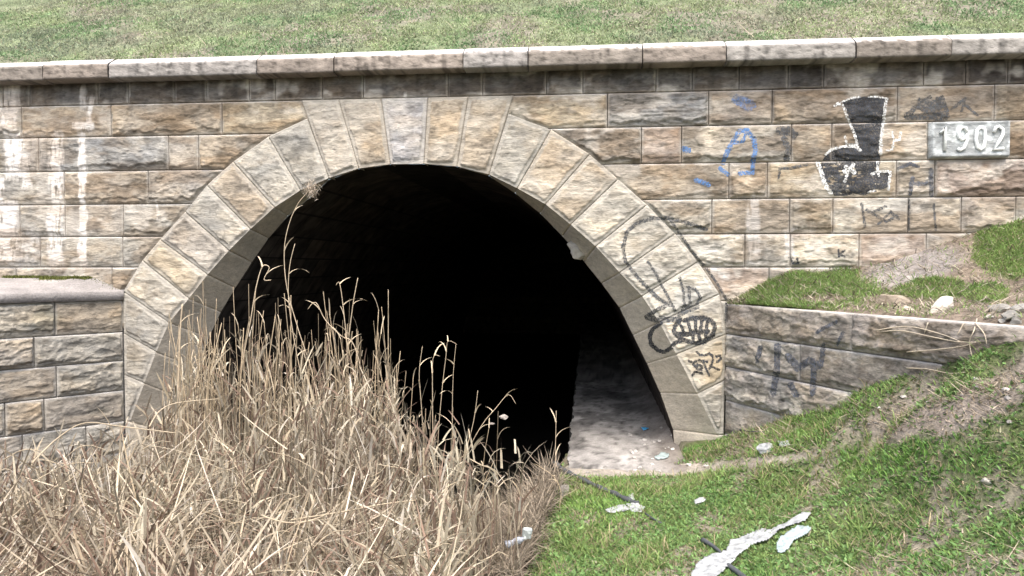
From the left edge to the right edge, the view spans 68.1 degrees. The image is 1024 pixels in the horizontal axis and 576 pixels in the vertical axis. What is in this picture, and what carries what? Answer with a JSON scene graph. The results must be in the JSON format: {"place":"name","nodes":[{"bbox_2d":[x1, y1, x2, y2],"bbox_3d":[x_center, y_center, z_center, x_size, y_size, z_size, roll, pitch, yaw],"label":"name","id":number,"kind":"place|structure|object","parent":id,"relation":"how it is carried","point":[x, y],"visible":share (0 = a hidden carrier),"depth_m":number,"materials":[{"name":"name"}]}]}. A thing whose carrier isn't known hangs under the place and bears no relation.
{"place":"outdoors","nodes":[
{"label":"outdoors","id":0,"kind":"place"},
{"bbox_2d":[236,333,580,573],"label":"water","id":1,"kind":"structure","parent":0,"point":[537,373],"depth_m":18.39,"materials":[{"name":"black liquid"}]},
{"bbox_2d":[0,0,1023,62],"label":"embankment","id":2,"kind":"structure","parent":0,"point":[402,23],"depth_m":11.32,"materials":[{"name":"green plant"}]},
{"bbox_2d":[11,0,998,58],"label":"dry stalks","id":3,"kind":"object","parent":2,"relation":"on","point":[469,21],"visible":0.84,"depth_m":11.34,"materials":[{"name":"plant"}]},
{"bbox_2d":[0,0,1023,62],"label":"ground cover","id":4,"kind":"object","parent":2,"relation":"on","point":[385,17],"visible":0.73,"depth_m":11.38,"materials":[{"name":"green plant"}]},
{"bbox_2d":[6,333,1023,575],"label":"ground","id":5,"kind":"structure","parent":0,"point":[1012,495],"depth_m":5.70,"materials":[{"name":"green plant"}]},
{"bbox_2d":[0,278,125,499],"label":"wing wall","id":6,"kind":"structure","parent":5,"relation":"on","point":[61,349],"depth_m":9.58,"materials":[{"name":"stone"}]},
{"bbox_2d":[2,275,113,288],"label":"moss","id":7,"kind":"object","parent":6,"relation":"on","point":[47,277],"visible":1,"depth_m":10.08,"materials":[{"name":"green plant"}]},
{"bbox_2d":[157,353,165,463],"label":"dry reed","id":8,"kind":"object","parent":5,"relation":"on","point":[162,404],"visible":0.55,"depth_m":7.14,"materials":[{"name":"plant"}]},
{"bbox_2d":[164,316,174,486],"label":"dry reed","id":9,"kind":"object","parent":5,"relation":"on","point":[170,390],"visible":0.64,"depth_m":7.10,"materials":[{"name":"plant"}]},
{"bbox_2d":[168,328,179,436],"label":"dry reed","id":10,"kind":"object","parent":5,"relation":"on","point":[173,377],"visible":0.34,"depth_m":7.75,"materials":[{"name":"plant"}]},
{"bbox_2d":[169,314,190,475],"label":"dry reed","id":11,"kind":"object","parent":5,"relation":"on","point":[183,388],"visible":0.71,"depth_m":7.20,"materials":[{"name":"plant"}]},
{"bbox_2d":[176,324,184,456],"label":"dry reed","id":12,"kind":"object","parent":5,"relation":"on","point":[177,381],"visible":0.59,"depth_m":7.06,"materials":[{"name":"plant"}]},
{"bbox_2d":[179,352,186,472],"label":"dry reed","id":13,"kind":"object","parent":5,"relation":"on","point":[181,407],"visible":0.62,"depth_m":7.08,"materials":[{"name":"plant"}]},
{"bbox_2d":[176,325,189,430],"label":"dry reed","id":14,"kind":"object","parent":5,"relation":"on","point":[186,366],"visible":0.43,"depth_m":7.43,"materials":[{"name":"plant"}]},
{"bbox_2d":[172,304,198,487],"bbox_3d":[-3.146,1.518,7.310,0.319,2.729,0.137,-1,2,-41],"label":"dry reed","id":15,"kind":"object","parent":5,"relation":"on","point":[178,376],"visible":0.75,"depth_m":7.29,"materials":[{"name":"plant"}]},
{"bbox_2d":[180,351,196,440],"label":"dry reed","id":16,"kind":"object","parent":5,"relation":"on","point":[183,394],"visible":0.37,"depth_m":7.42,"materials":[{"name":"plant"}]},
{"bbox_2d":[187,321,198,440],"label":"dry reed","id":17,"kind":"object","parent":5,"relation":"on","point":[190,379],"visible":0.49,"depth_m":7.36,"materials":[{"name":"plant"}]},
{"bbox_2d":[188,316,206,425],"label":"dry reed","id":18,"kind":"object","parent":5,"relation":"on","point":[197,367],"visible":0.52,"depth_m":7.33,"materials":[{"name":"plant"}]},
{"bbox_2d":[193,308,201,426],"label":"dry reed","id":19,"kind":"object","parent":5,"relation":"on","point":[198,360],"visible":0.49,"depth_m":7.46,"materials":[{"name":"plant"}]},
{"bbox_2d":[193,321,203,472],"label":"dry reed","id":20,"kind":"object","parent":5,"relation":"on","point":[199,378],"visible":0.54,"depth_m":6.99,"materials":[{"name":"plant"}]},
{"bbox_2d":[189,293,211,447],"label":"dry reed","id":21,"kind":"object","parent":5,"relation":"on","point":[205,358],"visible":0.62,"depth_m":7.41,"materials":[{"name":"plant"}]},
{"bbox_2d":[193,332,207,443],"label":"dry reed","id":22,"kind":"object","parent":5,"relation":"on","point":[196,381],"visible":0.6,"depth_m":7.33,"materials":[{"name":"plant"}]},
{"bbox_2d":[199,315,208,418],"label":"dry reed","id":23,"kind":"object","parent":5,"relation":"on","point":[201,362],"visible":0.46,"depth_m":7.33,"materials":[{"name":"plant"}]},
{"bbox_2d":[205,332,210,449],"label":"dry reed","id":24,"kind":"object","parent":5,"relation":"on","point":[208,379],"visible":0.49,"depth_m":7.09,"materials":[{"name":"plant"}]},
{"bbox_2d":[208,318,221,452],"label":"dry reed","id":25,"kind":"object","parent":5,"relation":"on","point":[213,385],"visible":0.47,"depth_m":7.34,"materials":[{"name":"plant"}]},
{"bbox_2d":[203,323,228,448],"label":"dry reed","id":26,"kind":"object","parent":5,"relation":"on","point":[211,372],"visible":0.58,"depth_m":7.16,"materials":[{"name":"plant"}]},
{"bbox_2d":[216,333,221,456],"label":"dry reed","id":27,"kind":"object","parent":5,"relation":"on","point":[219,378],"visible":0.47,"depth_m":7.72,"materials":[{"name":"plant"}]},
{"bbox_2d":[211,337,230,437],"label":"dry reed","id":28,"kind":"object","parent":5,"relation":"on","point":[216,383],"visible":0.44,"depth_m":7.72,"materials":[{"name":"plant"}]},
{"bbox_2d":[216,324,227,445],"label":"dry reed","id":29,"kind":"object","parent":5,"relation":"on","point":[220,386],"visible":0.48,"depth_m":7.60,"materials":[{"name":"plant"}]},
{"bbox_2d":[216,330,227,417],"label":"dry reed","id":30,"kind":"object","parent":5,"relation":"on","point":[225,365],"visible":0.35,"depth_m":7.87,"materials":[{"name":"plant"}]},
{"bbox_2d":[213,358,230,439],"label":"dry reed","id":31,"kind":"object","parent":5,"relation":"on","point":[226,390],"visible":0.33,"depth_m":7.83,"materials":[{"name":"plant"}]},
{"bbox_2d":[230,289,243,434],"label":"dry reed","id":32,"kind":"object","parent":5,"relation":"on","point":[236,352],"visible":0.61,"depth_m":7.99,"materials":[{"name":"plant"}]},
{"bbox_2d":[233,328,243,486],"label":"dry reed","id":33,"kind":"object","parent":5,"relation":"on","point":[240,389],"visible":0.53,"depth_m":7.75,"materials":[{"name":"plant"}]},
{"bbox_2d":[235,317,249,410],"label":"dry reed","id":34,"kind":"object","parent":5,"relation":"on","point":[240,365],"visible":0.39,"depth_m":8.19,"materials":[{"name":"plant"}]},
{"bbox_2d":[248,284,249,383],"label":"dry reed","id":35,"kind":"object","parent":5,"relation":"on","point":[249,338],"visible":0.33,"depth_m":7.91,"materials":[{"name":"plant"}]},
{"bbox_2d":[247,289,255,436],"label":"dry reed","id":36,"kind":"object","parent":5,"relation":"on","point":[251,351],"visible":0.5,"depth_m":7.81,"materials":[{"name":"plant"}]},
{"bbox_2d":[247,310,263,449],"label":"dry reed","id":37,"kind":"object","parent":5,"relation":"on","point":[255,367],"visible":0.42,"depth_m":8.10,"materials":[{"name":"plant"}]},
{"bbox_2d":[234,256,278,483],"bbox_3d":[-2.621,1.303,7.881,0.476,3.272,0.238,0,2,6],"label":"dry reed","id":38,"kind":"object","parent":5,"relation":"on","point":[262,265],"visible":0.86,"depth_m":7.80,"materials":[{"name":"plant"}]},
{"bbox_2d":[258,312,266,483],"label":"dry reed","id":39,"kind":"object","parent":5,"relation":"on","point":[260,378],"visible":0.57,"depth_m":7.60,"materials":[{"name":"plant"}]},
{"bbox_2d":[256,310,273,451],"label":"dry reed","id":40,"kind":"object","parent":5,"relation":"on","point":[266,351],"visible":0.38,"depth_m":8.24,"materials":[{"name":"plant"}]},
{"bbox_2d":[258,319,274,493],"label":"dry reed","id":41,"kind":"object","parent":5,"relation":"on","point":[267,368],"visible":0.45,"depth_m":7.96,"materials":[{"name":"plant"}]},
{"bbox_2d":[0,320,544,575],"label":"reed bed","id":42,"kind":"object","parent":5,"relation":"on","point":[194,514],"visible":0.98,"depth_m":5.81,"materials":[{"name":"plant"}]},
{"bbox_2d":[2,465,85,525],"bbox_3d":[-3.253,1.425,5.264,0.079,0.200,0.769,0,2,10],"label":"fallen stalk","id":43,"kind":"object","parent":42,"relation":"on","point":[3,524],"visible":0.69,"depth_m":5.25,"materials":[{"name":"plant"}]},
{"bbox_2d":[30,462,86,484],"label":"fallen stalk","id":44,"kind":"object","parent":42,"relation":"on","point":[56,469],"visible":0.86,"depth_m":5.58,"materials":[{"name":"plant"}]},
{"bbox_2d":[31,422,175,462],"bbox_3d":[-3.216,1.199,6.044,0.993,0.209,0.430,-1,2,-22],"label":"fallen stalk","id":45,"kind":"object","parent":42,"relation":"on","point":[52,442],"visible":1,"depth_m":6.07,"materials":[{"name":"plant"}]},
{"bbox_2d":[149,399,216,426],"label":"fallen stalk","id":46,"kind":"object","parent":42,"relation":"on","point":[176,403],"visible":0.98,"depth_m":6.39,"materials":[{"name":"plant"}]},
{"bbox_2d":[226,459,277,501],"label":"fallen stalk","id":47,"kind":"object","parent":42,"relation":"on","point":[246,476],"visible":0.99,"depth_m":5.35,"materials":[{"name":"plant"}]},
{"bbox_2d":[261,499,346,523],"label":"fallen stalk","id":48,"kind":"object","parent":42,"relation":"on","point":[298,522],"visible":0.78,"depth_m":4.96,"materials":[{"name":"plant"}]},
{"bbox_2d":[308,530,348,554],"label":"fallen stalk","id":49,"kind":"object","parent":42,"relation":"on","point":[325,537],"visible":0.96,"depth_m":4.61,"materials":[{"name":"plant"}]},
{"bbox_2d":[291,500,414,520],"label":"fallen stalk","id":50,"kind":"object","parent":42,"relation":"on","point":[347,510],"visible":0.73,"depth_m":5.06,"materials":[{"name":"plant"}]},
{"bbox_2d":[469,458,508,488],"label":"fallen stalk","id":51,"kind":"object","parent":42,"relation":"on","point":[488,467],"visible":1,"depth_m":5.89,"materials":[{"name":"plant"}]},
{"bbox_2d":[268,322,280,431],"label":"dry reed","id":52,"kind":"object","parent":5,"relation":"on","point":[276,369],"visible":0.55,"depth_m":7.72,"materials":[{"name":"plant"}]},
{"bbox_2d":[275,303,286,491],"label":"dry reed","id":53,"kind":"object","parent":5,"relation":"on","point":[278,365],"visible":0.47,"depth_m":7.75,"materials":[{"name":"plant"}]},
{"bbox_2d":[284,293,299,444],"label":"dry reed","id":54,"kind":"object","parent":5,"relation":"on","point":[290,354],"visible":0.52,"depth_m":7.61,"materials":[{"name":"plant"}]},
{"bbox_2d":[280,244,311,451],"bbox_3d":[-2.225,1.279,7.805,0.313,3.470,0.170,-1,2,-21],"label":"dry reed","id":55,"kind":"object","parent":5,"relation":"on","point":[290,317],"visible":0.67,"depth_m":7.80,"materials":[{"name":"plant"}]},
{"bbox_2d":[282,177,321,426],"bbox_3d":[-2.171,0.918,7.917,0.412,4.199,0.240,-1,2,-26],"label":"dry reed","id":56,"kind":"object","parent":5,"relation":"on","point":[312,188],"visible":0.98,"depth_m":7.90,"materials":[{"name":"plant"}]},
{"bbox_2d":[308,301,368,422],"bbox_3d":[-1.815,1.565,7.826,0.678,2.880,0.170,0,2,17],"label":"dry reed","id":57,"kind":"object","parent":5,"relation":"on","point":[339,334],"visible":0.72,"depth_m":7.80,"materials":[{"name":"plant"}]},
{"bbox_2d":[333,327,348,411],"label":"dry reed","id":58,"kind":"object","parent":5,"relation":"on","point":[343,365],"visible":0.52,"depth_m":7.69,"materials":[{"name":"plant"}]},
{"bbox_2d":[339,325,342,426],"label":"dry reed","id":59,"kind":"object","parent":5,"relation":"on","point":[342,364],"visible":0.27,"depth_m":7.79,"materials":[{"name":"plant"}]},
{"bbox_2d":[336,278,358,420],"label":"dry reed","id":60,"kind":"object","parent":5,"relation":"on","point":[349,331],"visible":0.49,"depth_m":8.00,"materials":[{"name":"plant"}]},
{"bbox_2d":[336,277,359,426],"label":"dry reed","id":61,"kind":"object","parent":5,"relation":"on","point":[346,336],"visible":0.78,"depth_m":7.90,"materials":[{"name":"plant"}]},
{"bbox_2d":[343,340,361,454],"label":"dry reed","id":62,"kind":"object","parent":5,"relation":"on","point":[355,370],"visible":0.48,"depth_m":7.71,"materials":[{"name":"plant"}]},
{"bbox_2d":[345,334,370,453],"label":"dry reed","id":63,"kind":"object","parent":5,"relation":"on","point":[353,368],"visible":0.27,"depth_m":7.58,"materials":[{"name":"plant"}]},
{"bbox_2d":[371,295,378,437],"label":"dry reed","id":64,"kind":"object","parent":5,"relation":"on","point":[375,364],"visible":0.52,"depth_m":8.13,"materials":[{"name":"plant"}]},
{"bbox_2d":[387,290,390,411],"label":"dry reed","id":65,"kind":"object","parent":5,"relation":"on","point":[388,333],"visible":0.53,"depth_m":8.00,"materials":[{"name":"plant"}]},
{"bbox_2d":[390,338,401,429],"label":"dry reed","id":66,"kind":"object","parent":5,"relation":"on","point":[390,371],"visible":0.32,"depth_m":8.08,"materials":[{"name":"plant"}]},
{"bbox_2d":[418,347,430,428],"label":"dry reed","id":67,"kind":"object","parent":5,"relation":"on","point":[420,387],"visible":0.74,"depth_m":8.00,"materials":[{"name":"plant"}]},
{"bbox_2d":[430,343,443,431],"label":"dry reed","id":68,"kind":"object","parent":5,"relation":"on","point":[432,383],"visible":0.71,"depth_m":8.00,"materials":[{"name":"plant"}]},
{"bbox_2d":[437,335,455,450],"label":"dry reed","id":69,"kind":"object","parent":5,"relation":"on","point":[443,381],"visible":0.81,"depth_m":8.10,"materials":[{"name":"plant"}]},
{"bbox_2d":[440,347,455,491],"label":"dry reed","id":70,"kind":"object","parent":5,"relation":"on","point":[452,398],"visible":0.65,"depth_m":8.10,"materials":[{"name":"plant"}]},
{"bbox_2d":[458,391,480,489],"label":"dry reed","id":71,"kind":"object","parent":5,"relation":"on","point":[472,426],"visible":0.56,"depth_m":8.10,"materials":[{"name":"plant"}]},
{"bbox_2d":[462,389,515,479],"bbox_3d":[-0.233,2.036,8.116,0.598,1.952,0.136,0,2,6],"label":"dry reed","id":72,"kind":"object","parent":5,"relation":"on","point":[490,414],"visible":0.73,"depth_m":8.10,"materials":[{"name":"plant"}]},
{"bbox_2d":[417,446,581,575],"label":"dead brush","id":73,"kind":"object","parent":5,"relation":"on","point":[535,497],"visible":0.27,"depth_m":7.08,"materials":[{"name":"plant"}]},
{"bbox_2d":[505,536,525,547],"bbox_3d":[0.032,2.095,6.256,0.178,0.068,0.068,-18,9,-4],"label":"crushed bottle","id":74,"kind":"object","parent":73,"relation":"on","point":[518,541],"visible":0.89,"depth_m":6.24,"materials":[{"name":"grey plastic"}]},
{"bbox_2d":[522,527,531,538],"bbox_3d":[0.125,2.057,6.350,0.082,0.099,0.049,6,15,-6],"label":"paper carton","id":75,"kind":"object","parent":73,"relation":"on","point":[527,532],"visible":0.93,"depth_m":6.33,"materials":[{"name":"white paper"}]},
{"bbox_2d":[0,33,1023,473],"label":"stone bridge","id":76,"kind":"structure","parent":5,"relation":"on","point":[686,189],"depth_m":9.64,"materials":[{"name":"stone"}]},
{"bbox_2d":[551,410,568,468],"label":"dry reed","id":77,"kind":"object","parent":5,"relation":"on","point":[555,439],"visible":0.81,"depth_m":8.30,"materials":[{"name":"plant"}]},
{"bbox_2d":[560,485,568,496],"bbox_3d":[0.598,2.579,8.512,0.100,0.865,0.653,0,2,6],"label":"pebble","id":78,"kind":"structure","parent":5,"relation":"on","point":[563,493],"depth_m":8.18,"materials":[{"name":"stone"}]},
{"bbox_2d":[553,461,639,502],"bbox_3d":[0.849,2.086,8.149,0.092,0.103,1.795,-1,2,-24],"label":"old hose","id":79,"kind":"object","parent":5,"relation":"on","point":[622,497],"visible":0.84,"depth_m":7.96,"materials":[{"name":"rubber"}]},
{"bbox_2d":[606,504,630,512],"bbox_3d":[1.010,2.111,7.233,0.234,0.033,0.194,-1,2,-28],"label":"plastic scrap","id":80,"kind":"object","parent":5,"relation":"on","point":[620,507],"visible":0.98,"depth_m":7.24,"materials":[{"name":"white plastic"}]},
{"bbox_2d":[567,315,686,472],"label":"walkway","id":81,"kind":"structure","parent":5,"relation":"on","point":[614,403],"depth_m":12.05,"materials":[{"name":"concrete"}]},
{"bbox_2d":[654,452,668,459],"bbox_3d":[1.847,2.068,9.329,0.166,0.015,0.365,1,2,18],"label":"plastic scrap","id":82,"kind":"object","parent":81,"relation":"on","point":[662,455],"visible":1,"depth_m":9.34,"materials":[{"name":"white plastic"}]},
{"bbox_2d":[626,503,644,511],"bbox_3d":[1.192,2.097,7.231,0.157,0.027,0.320,0,2,-6],"label":"plastic scrap","id":83,"kind":"object","parent":5,"relation":"on","point":[636,507],"visible":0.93,"depth_m":7.24,"materials":[{"name":"white plastic"}]},
{"bbox_2d":[701,538,721,552],"bbox_3d":[1.582,2.043,5.977,0.044,0.072,0.379,0,2,-9],"label":"old rubber hose","id":84,"kind":"object","parent":5,"relation":"on","point":[710,544],"visible":1,"depth_m":6.00,"materials":[{"name":"rubber"}]},
{"bbox_2d":[726,563,745,575],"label":"dark stick","id":85,"kind":"object","parent":5,"relation":"on","point":[734,569],"visible":0.99,"depth_m":5.43,"materials":[{"name":"rubber"}]},
{"bbox_2d":[691,512,810,575],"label":"plastic sheet","id":86,"kind":"object","parent":5,"relation":"on","point":[713,564],"visible":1,"depth_m":5.80,"materials":[{"name":"white plastic"}]},
{"bbox_2d":[756,442,773,453],"bbox_3d":[2.560,1.619,7.612,0.194,0.138,0.147,0,2,6],"label":"plastic bag","id":87,"kind":"object","parent":5,"relation":"on","point":[762,447],"visible":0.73,"depth_m":7.60,"materials":[{"name":"white plastic"}]},
{"bbox_2d":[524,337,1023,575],"bbox_3d":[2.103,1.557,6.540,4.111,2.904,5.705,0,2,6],"label":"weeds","id":88,"kind":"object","parent":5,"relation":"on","point":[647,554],"visible":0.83,"depth_m":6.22,"materials":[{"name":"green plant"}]},
{"bbox_2d":[777,525,810,552],"bbox_3d":[2.113,1.902,5.785,0.404,0.125,0.191,-1,2,-35],"label":"plastic bag","id":89,"kind":"object","parent":5,"relation":"on","point":[787,538],"visible":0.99,"depth_m":5.80,"materials":[{"name":"white plastic"}]},
{"bbox_2d":[709,346,1023,575],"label":"dry straw","id":90,"kind":"object","parent":5,"relation":"on","point":[929,419],"visible":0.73,"depth_m":5.67,"materials":[{"name":"plant"}]},
{"bbox_2d":[724,304,1023,435],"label":"wing wall","id":91,"kind":"structure","parent":5,"relation":"on","point":[780,361],"depth_m":7.78,"materials":[{"name":"stone"}]},
{"bbox_2d":[874,326,958,340],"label":"dry twig","id":92,"kind":"object","parent":91,"relation":"attached to","point":[914,327],"visible":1,"depth_m":6.62,"materials":[{"name":"plant"}]},
{"bbox_2d":[880,330,975,342],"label":"dry twig","id":93,"kind":"object","parent":91,"relation":"attached to","point":[924,335],"visible":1,"depth_m":6.51,"materials":[{"name":"plant"}]},
{"bbox_2d":[907,341,975,352],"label":"dry twig","id":94,"kind":"object","parent":91,"relation":"attached to","point":[937,349],"visible":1,"depth_m":6.38,"materials":[{"name":"plant"}]},
{"bbox_2d":[980,477,991,484],"bbox_3d":[3.162,1.289,5.041,0.070,0.053,0.063,0,2,-10],"label":"pebble","id":95,"kind":"object","parent":5,"relation":"on","point":[985,480],"visible":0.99,"depth_m":5.03,"materials":[{"name":"stone"}]},
{"bbox_2d":[723,216,1023,325],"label":"earth bank","id":96,"kind":"structure","parent":0,"point":[948,272],"depth_m":8.37,"materials":[{"name":"green plant"}]},
{"bbox_2d":[878,294,910,305],"bbox_3d":[3.950,0.139,7.827,0.336,0.149,0.179,0,2,6],"label":"stone block","id":97,"kind":"object","parent":96,"relation":"on","point":[891,298],"depth_m":7.76,"materials":[{"name":"stone"}]},
{"bbox_2d":[930,296,953,312],"bbox_3d":[3.922,0.197,6.933,0.285,0.248,0.139,-1,2,-27],"label":"stone slab","id":98,"kind":"object","parent":96,"relation":"on","point":[946,302],"depth_m":6.91,"materials":[{"name":"stone"}]},
{"bbox_2d":[987,303,1009,312],"bbox_3d":[4.160,0.182,6.467,0.175,0.104,0.113,1,2,35],"label":"rubble stone","id":99,"kind":"object","parent":96,"relation":"on","point":[1002,306],"visible":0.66,"depth_m":6.42,"materials":[{"name":"stone"}]},
{"bbox_2d":[1001,310,1020,320],"bbox_3d":[3.965,0.219,6.031,0.190,0.094,0.136,-1,2,-29],"label":"rubble stone","id":100,"kind":"object","parent":96,"relation":"on","point":[1009,314],"visible":0.86,"depth_m":5.99,"materials":[{"name":"stone"}]},
{"bbox_2d":[1010,317,1021,324],"bbox_3d":[3.950,0.266,5.931,0.095,0.073,0.097,-2,2,-45],"label":"rubble stone","id":101,"kind":"object","parent":96,"relation":"on","point":[1014,321],"visible":0.91,"depth_m":5.90,"materials":[{"name":"stone"}]},
{"bbox_2d":[1010,303,1023,312],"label":"rubble stone","id":102,"kind":"object","parent":96,"relation":"on","point":[1016,306],"visible":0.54,"depth_m":6.22,"materials":[{"name":"stone"}]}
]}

